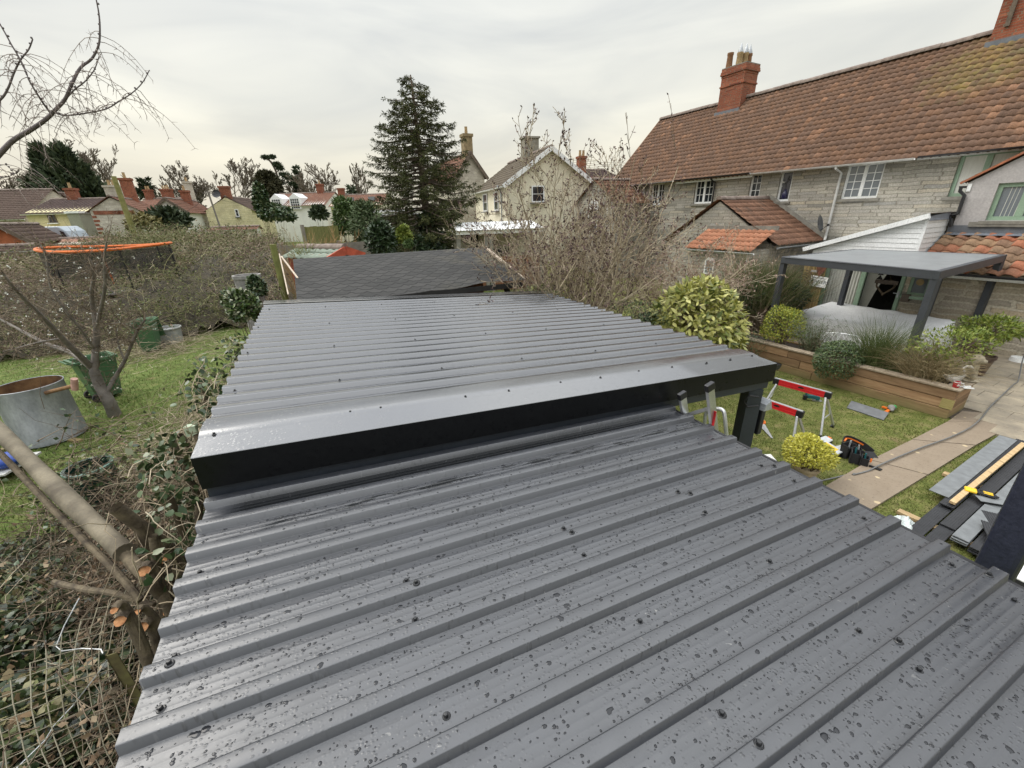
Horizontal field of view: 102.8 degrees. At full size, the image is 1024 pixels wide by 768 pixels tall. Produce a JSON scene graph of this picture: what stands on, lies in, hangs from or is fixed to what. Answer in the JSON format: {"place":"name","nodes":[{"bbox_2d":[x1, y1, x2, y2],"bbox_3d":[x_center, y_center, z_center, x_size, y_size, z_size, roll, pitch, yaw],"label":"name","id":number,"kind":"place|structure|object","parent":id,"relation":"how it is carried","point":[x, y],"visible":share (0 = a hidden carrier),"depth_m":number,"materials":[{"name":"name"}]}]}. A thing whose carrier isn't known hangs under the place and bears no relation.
{"place":"outdoors","nodes":[
{"label":"outdoors","id":0,"kind":"place"},
{"bbox_2d":[0,0,1002,207],"label":"sky","id":1,"kind":"structure","parent":0,"point":[299,82],"materials":[{"name":"grey"}]},
{"bbox_2d":[0,241,1021,560],"bbox_3d":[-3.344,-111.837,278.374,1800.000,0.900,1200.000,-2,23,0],"label":"ground","id":2,"kind":"structure","parent":0,"point":[854,423],"depth_m":8.04,"materials":[{"name":"plant"}]},
{"bbox_2d":[0,222,61,245],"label":"brick garage","id":3,"kind":"structure","parent":2,"relation":"on","point":[11,235],"depth_m":26.83,"materials":[{"name":"brown tile"}]},
{"bbox_2d":[0,188,66,221],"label":"brown roofed house","id":4,"kind":"structure","parent":2,"relation":"on","point":[16,205],"depth_m":42.74,"materials":[{"name":"tile"}]},
{"bbox_2d":[0,375,87,450],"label":"zinc tank","id":5,"kind":"object","parent":2,"relation":"on","point":[54,392],"visible":0.89,"depth_m":7.47,"materials":[{"name":"grey metal"}]},
{"bbox_2d":[15,138,106,197],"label":"cypress clump","id":6,"kind":"object","parent":2,"relation":"on","point":[60,177],"visible":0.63,"depth_m":61.86,"materials":[{"name":"plant"}]},
{"bbox_2d":[0,546,141,767],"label":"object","id":7,"kind":"structure","parent":2,"relation":"on","point":[6,650],"depth_m":3.13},
{"bbox_2d":[21,180,123,235],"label":"yellow cottage","id":8,"kind":"structure","parent":2,"relation":"on","point":[62,211],"depth_m":39.22,"materials":[{"name":"paint"}]},
{"bbox_2d":[0,604,161,767],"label":"brushwood","id":9,"kind":"object","parent":2,"relation":"on","point":[88,735],"visible":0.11,"depth_m":2.63,"materials":[{"name":"brown plant"}]},
{"bbox_2d":[54,137,118,184],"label":"bare tree","id":10,"kind":"object","parent":2,"relation":"on","point":[85,158],"visible":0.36,"depth_m":71.44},
{"bbox_2d":[0,420,173,602],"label":"leaning trunk","id":11,"kind":"object","parent":2,"relation":"on","point":[68,499],"visible":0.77,"depth_m":3.17,"materials":[{"name":"brown plant"}]},
{"bbox_2d":[0,208,175,417],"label":"plum tree","id":12,"kind":"object","parent":2,"relation":"on","point":[107,398],"visible":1,"depth_m":7.79,"materials":[{"name":"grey plant"}]},
{"bbox_2d":[0,494,177,767],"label":"ivy ground cover","id":13,"kind":"object","parent":2,"relation":"on","point":[18,580],"visible":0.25,"depth_m":3.29,"materials":[{"name":"green plant"}]},
{"bbox_2d":[58,351,121,402],"bbox_3d":[-9.669,-0.152,9.522,0.610,1.018,0.858,11,26,28],"label":"wheelie bin","id":14,"kind":"object","parent":2,"relation":"on","point":[102,367],"visible":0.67,"depth_m":9.42,"materials":[{"name":"green plastic"}]},
{"bbox_2d":[60,455,127,517],"bbox_3d":[-5.781,1.455,5.721,0.536,0.749,0.536,-2,23,0],"label":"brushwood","id":15,"kind":"object","parent":2,"relation":"on","point":[104,460],"visible":0.27,"depth_m":5.57,"materials":[{"name":"plant"}]},
{"bbox_2d":[0,493,194,767],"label":"chain link fence","id":16,"kind":"object","parent":2,"relation":"on","point":[118,666],"visible":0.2,"depth_m":2.56,"materials":[{"name":"metal"}]},
{"bbox_2d":[50,579,156,608],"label":"fallen branch","id":17,"kind":"object","parent":16,"relation":"on","point":[87,589],"visible":0.88,"depth_m":3.03,"materials":[{"name":"wood"}]},
{"bbox_2d":[0,0,195,232],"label":"maple tree","id":18,"kind":"object","parent":2,"relation":"on","point":[8,144],"visible":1,"depth_m":3.47,"materials":[{"name":"brown plant"}]},
{"bbox_2d":[0,367,207,648],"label":"bramble stems","id":19,"kind":"object","parent":2,"relation":"on","point":[102,472],"visible":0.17,"depth_m":4.82,"materials":[{"name":"brown plant"}]},
{"bbox_2d":[0,415,208,757],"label":"brushwood","id":20,"kind":"object","parent":2,"relation":"on","point":[93,567],"visible":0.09,"depth_m":3.73,"materials":[{"name":"brown plant"}]},
{"bbox_2d":[33,242,179,296],"bbox_3d":[-15.759,-4.090,16.514,4.210,2.951,3.800,-2,23,0],"label":"trampoline","id":21,"kind":"object","parent":2,"relation":"on","point":[143,252],"visible":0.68,"depth_m":15.09,"materials":[{"name":"orange plastic"}]},
{"bbox_2d":[0,379,226,552],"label":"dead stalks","id":22,"kind":"object","parent":2,"relation":"on","point":[162,419],"visible":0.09,"depth_m":7.35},
{"bbox_2d":[0,323,244,376],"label":"cut stalks","id":23,"kind":"object","parent":2,"relation":"on","point":[159,351],"visible":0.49,"depth_m":12.89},
{"bbox_2d":[0,329,247,541],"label":"grass","id":24,"kind":"structure","parent":2,"relation":"on","point":[90,419],"depth_m":9.02,"materials":[{"name":"plant"}]},
{"bbox_2d":[43,448,206,660],"bbox_3d":[-2.614,1.729,3.505,1.496,2.422,1.573,13,27,32],"label":"hedge trunk","id":25,"kind":"object","parent":2,"relation":"on","point":[141,528],"visible":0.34,"depth_m":3.10,"materials":[{"name":"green plant"}]},
{"bbox_2d":[85,172,166,236],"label":"stone barn house","id":26,"kind":"structure","parent":2,"relation":"on","point":[99,212],"depth_m":35.55,"materials":[{"name":"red stone"}]},
{"bbox_2d":[110,600,147,650],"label":"cut stem","id":27,"kind":"object","parent":2,"relation":"on","point":[121,605],"visible":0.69,"depth_m":2.48,"materials":[{"name":"brown plant"}]},
{"bbox_2d":[114,610,153,667],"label":"cut stem","id":28,"kind":"object","parent":2,"relation":"on","point":[146,657],"visible":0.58,"depth_m":2.51,"materials":[{"name":"brown plant"}]},
{"bbox_2d":[44,342,230,594],"bbox_3d":[-3.935,0.618,5.374,3.863,2.448,5.509,5,23,15],"label":"dead vine heap","id":29,"kind":"object","parent":2,"relation":"on","point":[153,456],"visible":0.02,"depth_m":5.05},
{"bbox_2d":[92,513,196,762],"bbox_3d":[-2.320,2.021,3.077,1.442,2.759,1.460,3,23,12],"label":"hedge trunk","id":30,"kind":"object","parent":2,"relation":"on","point":[173,572],"visible":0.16,"depth_m":2.78,"materials":[{"name":"brown plant"}]},
{"bbox_2d":[128,316,165,351],"bbox_3d":[-11.624,-1.567,13.074,0.610,1.018,0.980,-12,25,-23],"label":"wheelie bin","id":31,"kind":"object","parent":2,"relation":"on","point":[154,336],"visible":0.62,"depth_m":12.88,"materials":[{"name":"green plastic"}]},
{"bbox_2d":[89,419,206,612],"bbox_3d":[-3.157,1.357,3.913,1.479,2.306,1.264,16,28,36],"label":"ivy","id":32,"kind":"object","parent":2,"relation":"on","point":[174,501],"visible":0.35,"depth_m":3.61,"materials":[{"name":"green plant"}]},
{"bbox_2d":[0,219,297,362],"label":"bramble thicket","id":33,"kind":"object","parent":2,"relation":"on","point":[231,239],"visible":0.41,"depth_m":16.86,"materials":[{"name":"brown plant"}]},
{"bbox_2d":[138,560,173,616],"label":"cut stem","id":34,"kind":"object","parent":2,"relation":"on","point":[146,566],"visible":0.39,"depth_m":2.88,"materials":[{"name":"brown plant"}]},
{"bbox_2d":[143,204,195,231],"bbox_3d":[-27.786,-12.309,33.372,4.086,4.503,3.310,-2,23,0],"label":"garden conifer","id":35,"kind":"object","parent":2,"relation":"on","point":[167,213],"visible":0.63,"depth_m":32.41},
{"bbox_2d":[152,160,211,201],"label":"bare tree","id":36,"kind":"object","parent":2,"relation":"on","point":[173,178],"visible":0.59,"depth_m":75.53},
{"bbox_2d":[153,186,211,235],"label":"white gable house","id":37,"kind":"structure","parent":2,"relation":"on","point":[198,213],"depth_m":46.54,"materials":[{"name":"red tile"}]},
{"bbox_2d":[140,373,224,523],"bbox_3d":[-3.045,1.222,4.436,1.397,2.786,1.466,-14,25,-27],"label":"hedge trunk","id":38,"kind":"object","parent":2,"relation":"on","point":[194,406],"visible":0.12,"depth_m":3.96,"materials":[{"name":"green plant"}]},
{"bbox_2d":[151,357,227,496],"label":"hedge trunk","id":39,"kind":"object","parent":2,"relation":"on","point":[202,381],"visible":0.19,"depth_m":4.56,"materials":[{"name":"green plant"}]},
{"bbox_2d":[143,345,237,488],"bbox_3d":[-3.918,0.929,5.560,1.698,2.854,1.402,-17,27,-32],"label":"hedge trunk","id":40,"kind":"object","parent":2,"relation":"on","point":[203,372],"visible":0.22,"depth_m":5.14,"materials":[{"name":"green plant"}]},
{"bbox_2d":[181,325,247,402],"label":"hedge trunk","id":41,"kind":"object","parent":2,"relation":"on","point":[235,343],"visible":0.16,"depth_m":5.83,"materials":[{"name":"green plant"}]},
{"bbox_2d":[201,157,260,197],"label":"bare tree","id":42,"kind":"object","parent":2,"relation":"on","point":[244,180],"visible":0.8,"depth_m":75.89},
{"bbox_2d":[218,286,262,347],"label":"variegated ivy","id":43,"kind":"object","parent":2,"relation":"on","point":[240,304],"visible":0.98,"depth_m":8.20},
{"bbox_2d":[204,186,277,239],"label":"cream stone cottage","id":44,"kind":"structure","parent":2,"relation":"on","point":[238,212],"depth_m":48.20,"materials":[{"name":"beige stone"}]},
{"bbox_2d":[250,180,270,236],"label":"ivy column","id":45,"kind":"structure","parent":2,"relation":"on","point":[260,195],"depth_m":35.85,"materials":[{"name":"green plant"}]},
{"bbox_2d":[252,169,284,199],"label":"dense evergreen","id":46,"kind":"object","parent":2,"relation":"on","point":[271,181],"visible":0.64,"depth_m":70.45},
{"bbox_2d":[257,202,298,239],"bbox_3d":[-21.164,-14.099,37.157,3.302,4.539,3.201,-2,23,0],"label":"ivy mound","id":47,"kind":"object","parent":2,"relation":"on","point":[271,211],"visible":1,"depth_m":36.00,"materials":[{"name":"green plant"}]},
{"bbox_2d":[270,180,337,241],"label":"white terrace","id":48,"kind":"structure","parent":2,"relation":"on","point":[298,204],"depth_m":59.33,"materials":[{"name":"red paint"}]},
{"bbox_2d":[286,163,339,192],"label":"bare tree","id":49,"kind":"object","parent":2,"relation":"on","point":[300,179],"visible":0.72,"depth_m":70.36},
{"bbox_2d":[300,225,339,243],"bbox_3d":[-8.470,-5.528,18.699,1.581,3.315,0.140,-20,29,-37],"label":"feather board fence","id":50,"kind":"object","parent":2,"relation":"on","point":[319,231],"visible":0.34,"depth_m":18.19,"materials":[{"name":"wood"}]},
{"bbox_2d":[282,243,365,288],"bbox_3d":[-6.183,-2.988,13.960,2.348,3.434,1.502,11,26,27],"label":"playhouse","id":51,"kind":"object","parent":2,"relation":"on","point":[327,250],"visible":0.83,"depth_m":13.02,"materials":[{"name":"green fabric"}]},
{"bbox_2d":[330,194,356,241],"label":"tall green shrub","id":52,"kind":"object","parent":2,"relation":"on","point":[342,205],"visible":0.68,"depth_m":19.00,"materials":[{"name":"green plant"}]},
{"bbox_2d":[347,197,383,241],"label":"grey green shrub","id":53,"kind":"object","parent":2,"relation":"on","point":[362,211],"visible":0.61,"depth_m":17.75,"materials":[{"name":"green plant"}]},
{"bbox_2d":[363,219,398,253],"bbox_3d":[-4.637,-4.103,15.027,1.256,3.702,1.026,9,25,24],"label":"dark laurel","id":54,"kind":"object","parent":2,"relation":"on","point":[380,237],"visible":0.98,"depth_m":14.37,"materials":[{"name":"green plant"}]},
{"bbox_2d":[279,246,525,298],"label":"shingled shed","id":55,"kind":"structure","parent":2,"relation":"on","point":[447,271],"depth_m":8.81,"materials":[{"name":"grey"}]},
{"bbox_2d":[340,75,512,255],"bbox_3d":[-4.299,-9.999,20.593,8.946,9.418,8.916,-2,23,0],"label":"spruce tree","id":56,"kind":"object","parent":2,"relation":"on","point":[419,159],"visible":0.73,"depth_m":19.65,"materials":[{"name":"green plant"}]},
{"bbox_2d":[431,126,488,230],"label":"stone house","id":57,"kind":"structure","parent":2,"relation":"on","point":[477,174],"depth_m":32.67,"materials":[{"name":"stone"}]},
{"bbox_2d":[190,290,781,496],"bbox_3d":[-0.465,0.268,5.793,5.140,2.633,4.971,-12,24,-22],"label":"metal roof carport","id":58,"kind":"object","parent":2,"relation":"on","point":[314,387],"visible":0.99,"depth_m":3.66,"materials":[{"name":"grey metal"}]},
{"bbox_2d":[453,220,544,290],"bbox_3d":[-0.685,-6.256,20.007,4.052,3.160,2.700,-6,23,-9],"label":"lean to shelter","id":59,"kind":"object","parent":2,"relation":"on","point":[458,244],"visible":0.17,"depth_m":19.55,"materials":[{"name":"white plastic"}]},
{"bbox_2d":[452,136,592,261],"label":"cream house","id":60,"kind":"structure","parent":2,"relation":"on","point":[500,178],"depth_m":25.38,"materials":[{"name":"paint"}]},
{"bbox_2d":[115,405,1023,767],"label":"metal roof shelter","id":61,"kind":"object","parent":2,"relation":"on","point":[391,717],"visible":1,"depth_m":1.69,"materials":[{"name":"grey metal"}]},
{"bbox_2d":[131,415,1023,767],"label":"rain water","id":62,"kind":"structure","parent":61,"relation":"on","point":[825,737],"depth_m":1.66,"materials":[{"name":"clear liquid"}]},
{"bbox_2d":[440,103,706,318],"bbox_3d":[1.439,-2.563,8.858,5.805,5.403,5.930,-2,23,0],"label":"lilac bush","id":63,"kind":"object","parent":2,"relation":"on","point":[562,269],"visible":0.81,"depth_m":8.24,"materials":[{"name":"plant"}]},
{"bbox_2d":[575,177,649,277],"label":"gabled stone wing","id":64,"kind":"structure","parent":2,"relation":"on","point":[629,198],"depth_m":22.58,"materials":[{"name":"stone"}]},
{"bbox_2d":[561,93,685,317],"bbox_3d":[2.298,-3.131,9.331,2.547,6.018,2.197,12,26,30],"label":"tall lilac","id":65,"kind":"object","parent":2,"relation":"on","point":[657,220],"visible":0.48,"depth_m":8.98,"materials":[{"name":"plant"}]},
{"bbox_2d":[647,273,751,350],"bbox_3d":[4.258,-1.276,9.323,2.284,2.498,2.093,-2,23,0],"label":"spotted laurel","id":66,"kind":"object","parent":2,"relation":"on","point":[688,296],"visible":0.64,"depth_m":8.71,"materials":[{"name":"green plant"}]},
{"bbox_2d":[677,381,727,435],"bbox_3d":[1.908,1.009,3.992,0.908,2.493,0.372,-12,24,-22],"label":"ladder","id":67,"kind":"object","parent":2,"relation":"on","point":[711,409],"visible":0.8,"depth_m":3.44,"materials":[{"name":"metal"}]},
{"bbox_2d":[619,218,787,345],"bbox_3d":[4.536,-2.392,10.676,4.663,3.580,3.723,-21,29,-39],"label":"hazel bush","id":68,"kind":"object","parent":2,"relation":"on","point":[654,290],"visible":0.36,"depth_m":10.37,"materials":[{"name":"brown plant"}]},
{"bbox_2d":[662,194,824,306],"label":"stone outbuilding","id":69,"kind":"structure","parent":2,"relation":"on","point":[765,216],"depth_m":15.66,"materials":[{"name":"tile"}]},
{"bbox_2d":[767,377,834,436],"bbox_3d":[5.264,0.365,7.550,0.636,0.788,1.161,-20,29,-37],"label":"sawhorse","id":70,"kind":"object","parent":2,"relation":"on","point":[826,395],"visible":0.87,"depth_m":7.34,"materials":[{"name":"red metal"}]},
{"bbox_2d":[781,432,840,477],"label":"potted shrub","id":71,"kind":"object","parent":2,"relation":"on","point":[808,466],"visible":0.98,"depth_m":5.80,"materials":[{"name":"yellow plant"}]},
{"bbox_2d":[614,0,1023,304],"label":"stone terrace","id":72,"kind":"structure","parent":2,"relation":"on","point":[882,142],"depth_m":15.10,"materials":[{"name":"grey stone"}]},
{"bbox_2d":[690,181,713,205],"bbox_3d":[9.282,-9.221,19.647,0.659,1.180,1.231,-8,23,-14],"label":"window","id":73,"kind":"structure","parent":72,"relation":"in","point":[703,193],"depth_m":19.71,"materials":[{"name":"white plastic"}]},
{"bbox_2d":[836,163,885,201],"bbox_3d":[12.342,-7.104,14.417,0.735,1.210,1.275,-3,23,-3],"label":"window","id":74,"kind":"structure","parent":72,"relation":"in","point":[862,181],"depth_m":14.45,"materials":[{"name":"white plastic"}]},
{"bbox_2d":[941,150,1023,199],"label":"window","id":75,"kind":"structure","parent":72,"relation":"in","point":[969,166],"depth_m":12.18,"materials":[{"name":"green paint"}]},
{"bbox_2d":[676,327,976,418],"bbox_3d":[6.660,-0.852,10.567,0.901,0.601,7.244,-14,25,-27],"label":"raised bed","id":76,"kind":"object","parent":2,"relation":"on","point":[938,399],"visible":0.62,"depth_m":8.43,"materials":[{"name":"brown wood"}]},
{"bbox_2d":[759,303,808,343],"bbox_3d":[6.828,-1.494,10.268,1.077,0.999,1.067,3,23,11],"label":"euphorbia","id":77,"kind":"object","parent":76,"relation":"on","point":[787,314],"visible":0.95,"depth_m":10.11,"materials":[{"name":"green plant"}]},
{"bbox_2d":[785,311,847,352],"bbox_3d":[7.167,-1.216,9.650,1.306,0.950,1.033,-11,24,-20],"label":"rosemary","id":78,"kind":"object","parent":76,"relation":"on","point":[811,345],"visible":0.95,"depth_m":9.60,"materials":[{"name":"green plant"}]},
{"bbox_2d":[811,340,864,379],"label":"green shrub","id":79,"kind":"object","parent":76,"relation":"on","point":[828,349],"visible":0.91,"depth_m":8.78,"materials":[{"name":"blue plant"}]},
{"bbox_2d":[854,334,1021,387],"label":"dry grass","id":80,"kind":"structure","parent":76,"relation":"on","point":[930,370],"depth_m":7.82,"materials":[{"name":"plant"}]},
{"bbox_2d":[903,324,1003,374],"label":"leafy shrub","id":81,"kind":"object","parent":76,"relation":"on","point":[969,334],"visible":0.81,"depth_m":7.71,"materials":[{"name":"green plant"}]},
{"bbox_2d":[840,435,881,470],"bbox_3d":[5.569,1.065,6.482,0.618,0.302,0.580,-21,29,-39],"label":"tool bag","id":82,"kind":"object","parent":2,"relation":"on","point":[853,453],"visible":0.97,"depth_m":6.49,"materials":[{"name":"black fabric"}]},
{"bbox_2d":[764,330,975,418],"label":"soil","id":83,"kind":"structure","parent":2,"relation":"on","point":[955,414],"depth_m":7.89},
{"bbox_2d":[671,233,845,334],"bbox_3d":[7.719,-3.115,12.758,4.779,3.116,4.833,-2,23,0],"label":"broom bush","id":84,"kind":"object","parent":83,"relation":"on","point":[790,280],"visible":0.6,"depth_m":12.35,"materials":[{"name":"green plant"}]},
{"bbox_2d":[896,509,972,546],"bbox_3d":[5.336,1.849,4.869,0.090,0.045,1.180,-14,25,-26],"label":"timber bearer","id":85,"kind":"object","parent":2,"relation":"on","point":[912,517],"visible":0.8,"depth_m":5.23,"materials":[{"name":"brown wood"}]},
{"bbox_2d":[926,470,1019,541],"bbox_3d":[6.688,1.427,5.690,4.100,0.025,0.140,-14,25,-26],"label":"composite board","id":86,"kind":"object","parent":85,"relation":"on","point":[942,532],"visible":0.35,"depth_m":4.91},
{"bbox_2d":[940,449,1023,530],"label":"composite board","id":87,"kind":"object","parent":86,"relation":"on","point":[960,515],"visible":1,"depth_m":5.54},
{"bbox_2d":[896,151,1023,355],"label":"rendered wing","id":88,"kind":"structure","parent":2,"relation":"on","point":[989,218],"depth_m":11.08,"materials":[{"name":"paint"}]},
{"bbox_2d":[977,182,1023,223],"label":"window","id":89,"kind":"structure","parent":88,"relation":"in","point":[1004,189],"depth_m":11.04,"materials":[{"name":"green paint"}]},
{"bbox_2d":[942,471,998,493],"bbox_3d":[6.664,1.501,5.613,0.090,0.045,1.110,-14,25,-26],"label":"timber bearer","id":90,"kind":"object","parent":2,"relation":"on","point":[945,473],"visible":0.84,"depth_m":6.02,"materials":[{"name":"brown wood"}]},
{"bbox_2d":[912,449,1021,535],"bbox_3d":[6.618,1.374,5.824,4.080,0.025,0.140,-14,25,-26],"label":"composite board","id":91,"kind":"object","parent":90,"relation":"on","point":[930,519],"depth_m":5.13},
{"bbox_2d":[939,439,1023,508],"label":"composite board","id":92,"kind":"object","parent":91,"relation":"on","point":[945,501],"visible":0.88,"depth_m":5.78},
{"bbox_2d":[929,435,1016,497],"bbox_3d":[6.936,1.179,6.100,2.800,0.012,0.200,-14,25,-26],"label":"flat panel","id":93,"kind":"object","parent":92,"relation":"on","point":[956,479],"visible":1,"depth_m":6.00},
{"bbox_2d":[949,442,1023,504],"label":"timber batten","id":94,"kind":"object","parent":92,"relation":"on","point":[963,493],"visible":1,"depth_m":5.78,"materials":[{"name":"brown wood"}]},
{"bbox_2d":[974,463,1023,581],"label":"padded post","id":95,"kind":"object","parent":2,"relation":"on","point":[1002,547],"depth_m":2.17,"materials":[{"name":"blue plastic"}]},
{"bbox_2d":[676,372,1023,560],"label":"grass","id":96,"kind":"structure","parent":0,"point":[844,410],"depth_m":7.33,"materials":[{"name":"plant"}]},
{"bbox_2d":[826,461,926,508],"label":"path","id":97,"kind":"structure","parent":0,"point":[873,488],"depth_m":5.89,"materials":[{"name":"concrete"}]},
{"bbox_2d":[802,211,956,310],"bbox_3d":[11.949,-3.793,13.528,2.833,3.478,3.282,-13,25,-26],"label":"white clad garden room","id":98,"kind":"object","parent":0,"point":[925,232],"visible":0.45,"depth_m":12.67,"materials":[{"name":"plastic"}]},
{"bbox_2d":[830,312,947,371],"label":"tall green grass","id":99,"kind":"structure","parent":0,"point":[875,344],"depth_m":8.51,"materials":[{"name":"plant"}]},
{"bbox_2d":[787,337,1023,440],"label":"patio","id":100,"kind":"structure","parent":0,"point":[981,398],"depth_m":8.29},
{"bbox_2d":[787,301,955,353],"bbox_3d":[10.406,-1.640,11.899,2.261,0.797,3.527,-12,25,-24],"label":"furniture cover","id":101,"kind":"object","parent":100,"relation":"on","point":[842,313],"visible":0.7,"depth_m":11.80,"materials":[{"name":"fabric"}]},
{"bbox_2d":[765,249,1006,364],"bbox_3d":[9.573,-2.130,10.994,4.612,2.480,3.483,-15,26,-28],"label":"pergola","id":102,"kind":"object","parent":100,"relation":"on","point":[935,268],"visible":0.73,"depth_m":9.94,"materials":[{"name":"metal"}]},
{"bbox_2d":[950,311,1023,375],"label":"bay tree","id":103,"kind":"object","parent":100,"relation":"on","point":[1008,333],"visible":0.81,"depth_m":9.01,"materials":[{"name":"green plant"}]},
{"bbox_2d":[872,440,974,475],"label":"path","id":104,"kind":"structure","parent":0,"point":[929,459],"depth_m":6.50,"materials":[{"name":"concrete"}]},
{"bbox_2d":[912,422,996,445],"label":"path","id":105,"kind":"structure","parent":0,"point":[977,433],"depth_m":7.08,"materials":[{"name":"concrete"}]},
{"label":"composite board","id":106,"kind":"object","parent":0,"visible":0},
{"bbox_2d":[950,528,983,546],"bbox_3d":[6.817,1.446,5.579,3.780,0.022,0.140,-14,25,-26],"label":"composite board","id":107,"kind":"object","parent":106,"relation":"on","point":[959,542],"visible":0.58,"depth_m":4.75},
{"bbox_2d":[951,475,1015,544],"bbox_3d":[6.839,1.419,5.581,3.830,0.022,0.140,-14,25,-26],"label":"composite board","id":108,"kind":"object","parent":107,"relation":"on","point":[997,506],"visible":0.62,"depth_m":5.20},
{"bbox_2d":[952,504,999,542],"bbox_3d":[5.648,1.684,4.967,1.060,0.022,0.140,-14,25,-26],"label":"composite board","id":109,"kind":"object","parent":108,"relation":"on","point":[969,529],"visible":0.93,"depth_m":4.91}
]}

